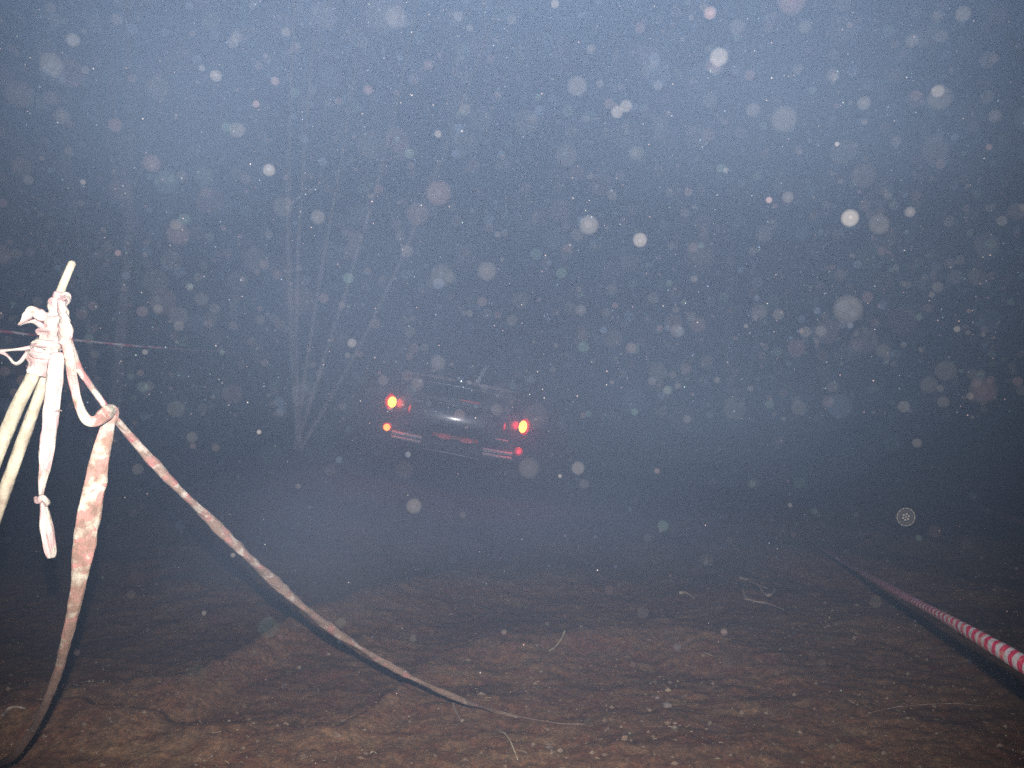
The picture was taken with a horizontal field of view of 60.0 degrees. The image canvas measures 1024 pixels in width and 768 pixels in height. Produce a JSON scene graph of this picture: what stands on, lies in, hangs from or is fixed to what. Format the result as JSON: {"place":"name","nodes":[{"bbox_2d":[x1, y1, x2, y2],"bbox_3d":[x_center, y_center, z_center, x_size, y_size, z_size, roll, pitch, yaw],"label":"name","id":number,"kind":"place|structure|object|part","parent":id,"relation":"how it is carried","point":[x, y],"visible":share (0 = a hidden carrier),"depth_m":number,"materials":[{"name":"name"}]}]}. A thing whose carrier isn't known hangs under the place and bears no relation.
{"place":"outdoors","nodes":[
{"label":"outdoors","id":0,"kind":"place"},
{"bbox_2d":[0,338,1023,767],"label":"ground","id":1,"kind":"structure","parent":0,"point":[852,436],"depth_m":6.61,"materials":[{"name":"soil"}]},
{"bbox_2d":[0,705,25,716],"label":"twig","id":2,"kind":"object","parent":1,"relation":"on","point":[4,712],"visible":1,"depth_m":3.63,"materials":[{"name":"beige wood"}]},
{"bbox_2d":[0,376,45,522],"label":"wooden stick","id":3,"kind":"object","parent":1,"relation":"on","point":[15,460],"visible":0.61,"depth_m":2.02,"materials":[{"name":"brown wood"}]},
{"bbox_2d":[0,260,75,466],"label":"wooden stake","id":4,"kind":"object","parent":1,"relation":"on","point":[15,409],"visible":0.71,"depth_m":1.98,"materials":[{"name":"brown wood"}]},
{"bbox_2d":[0,291,73,557],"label":"barrier tape","id":5,"kind":"object","parent":4,"relation":"attached to","point":[43,356],"visible":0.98,"depth_m":1.97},
{"bbox_2d":[0,339,118,766],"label":"barrier tape","id":6,"kind":"object","parent":5,"relation":"hanging from","point":[90,506],"visible":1,"depth_m":2.10,"materials":[{"name":"white plastic"}]},
{"bbox_2d":[0,330,260,353],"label":"barrier tape","id":7,"kind":"object","parent":4,"relation":"attached to","point":[76,340],"visible":0.85,"depth_m":5.11,"materials":[{"name":"white plastic"}]},
{"bbox_2d":[0,0,297,458],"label":"bare tree","id":8,"kind":"object","parent":1,"relation":"on","point":[130,177],"visible":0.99,"depth_m":12.38,"materials":[{"name":"brown plant"}]},
{"bbox_2d":[72,338,584,724],"bbox_3d":[-0.503,0.663,2.975,0.398,1.634,2.133,2,3,38],"label":"barrier tape","id":9,"kind":"object","parent":1,"relation":"on","point":[218,528],"visible":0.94,"depth_m":2.65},
{"bbox_2d":[132,0,583,448],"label":"bare tree","id":10,"kind":"object","parent":1,"relation":"on","point":[300,421],"visible":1,"depth_m":11.37,"materials":[{"name":"brown plant"}]},
{"bbox_2d":[376,346,531,486],"bbox_3d":[-0.714,0.304,11.809,1.970,1.490,4.299,11,2,-3],"label":"parked car","id":11,"kind":"object","parent":1,"relation":"on","point":[470,407],"visible":1,"depth_m":9.81,"materials":[{"name":"black paint"}]},
{"bbox_3d":[-0.549,-0.134,10.471,1.320,0.341,0.610,11,2,-3],"label":"rear window","id":12,"kind":"part","parent":11,"relation":"part of","materials":[{"name":"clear glass"}]},
{"bbox_2d":[451,699,461,721],"bbox_3d":[-0.243,1.417,3.854,0.014,0.017,0.238,-1,3,-13],"label":"grass stalk","id":13,"kind":"object","parent":1,"relation":"on","point":[454,708],"depth_m":3.86,"materials":[{"name":"beige plant"}]},
{"bbox_2d":[499,731,517,759],"bbox_3d":[-0.014,1.430,3.545,0.010,0.042,0.282,-1,3,-16],"label":"grass stalk","id":14,"kind":"object","parent":1,"relation":"on","point":[502,732],"depth_m":3.51,"materials":[{"name":"plant"}]},
{"bbox_2d":[1,495,1023,767],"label":"ground litter","id":15,"kind":"object","parent":1,"relation":"on","point":[883,753],"visible":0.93,"depth_m":4.12,"materials":[{"name":"brown plant"}]},
{"bbox_2d":[549,630,565,650],"bbox_3d":[0.241,1.341,4.632,0.018,0.038,0.252,1,3,22],"label":"twig","id":16,"kind":"object","parent":1,"relation":"on","point":[560,640],"visible":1,"depth_m":4.64,"materials":[{"name":"wood"}]},
{"bbox_2d":[662,702,671,707],"bbox_3d":[0.689,1.425,3.938,0.044,0.028,0.047,1,3,16],"label":"stone","id":17,"kind":"object","parent":1,"relation":"on","point":[667,704],"visible":1,"depth_m":3.93,"materials":[{"name":"grey stone"}]},
{"bbox_2d":[679,591,693,597],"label":"twig","id":18,"kind":"object","parent":1,"relation":"on","point":[685,592],"visible":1,"depth_m":5.74,"materials":[{"name":"wood"}]},
{"bbox_2d":[625,0,852,431],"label":"bare tree","id":19,"kind":"object","parent":1,"relation":"on","point":[733,416],"visible":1,"depth_m":16.87,"materials":[{"name":"brown plant"}]},
{"bbox_2d":[741,581,750,600],"bbox_3d":[1.507,1.325,5.738,0.052,0.039,0.461,1,3,11],"label":"twig","id":20,"kind":"object","parent":1,"relation":"on","point":[743,588],"visible":1,"depth_m":5.66,"materials":[{"name":"wood"}]},
{"bbox_2d":[739,576,767,588],"bbox_3d":[1.620,1.327,5.902,0.045,0.027,0.332,-1,3,-19],"label":"twig","id":21,"kind":"object","parent":1,"relation":"on","point":[747,579],"visible":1,"depth_m":5.95,"materials":[{"name":"wood"}]},
{"bbox_2d":[744,598,783,609],"bbox_3d":[1.557,1.347,5.433,0.053,0.020,0.312,-2,3,-34],"label":"twig","id":22,"kind":"object","parent":1,"relation":"on","point":[763,602],"visible":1,"depth_m":5.47,"materials":[{"name":"wood"}]},
{"bbox_2d":[759,586,776,596],"bbox_3d":[1.627,1.321,5.669,0.102,0.048,0.220,1,3,28],"label":"twig","id":23,"kind":"object","parent":1,"relation":"on","point":[773,592],"visible":1,"depth_m":5.60,"materials":[{"name":"wood"}]},
{"bbox_2d":[759,503,1023,674],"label":"barrier tape","id":24,"kind":"object","parent":1,"relation":"on","point":[1012,657],"visible":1,"depth_m":2.47,"materials":[{"name":"plastic"}]},
{"bbox_2d":[868,703,980,713],"bbox_3d":[1.806,1.425,3.916,0.574,0.023,0.087,0,3,-11],"label":"grass stalk","id":25,"kind":"object","parent":1,"relation":"on","point":[920,704],"depth_m":3.95,"materials":[{"name":"beige plant"}]},
{"bbox_2d":[916,0,1023,150],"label":"bare tree","id":26,"kind":"object","parent":1,"relation":"on","point":[1012,42],"visible":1,"depth_m":14.73,"materials":[{"name":"grey plant"}]},
{"bbox_2d":[0,0,1023,341],"label":"sky","id":27,"kind":"structure","parent":0,"point":[527,228],"materials":[{"name":"blue"}]}
]}

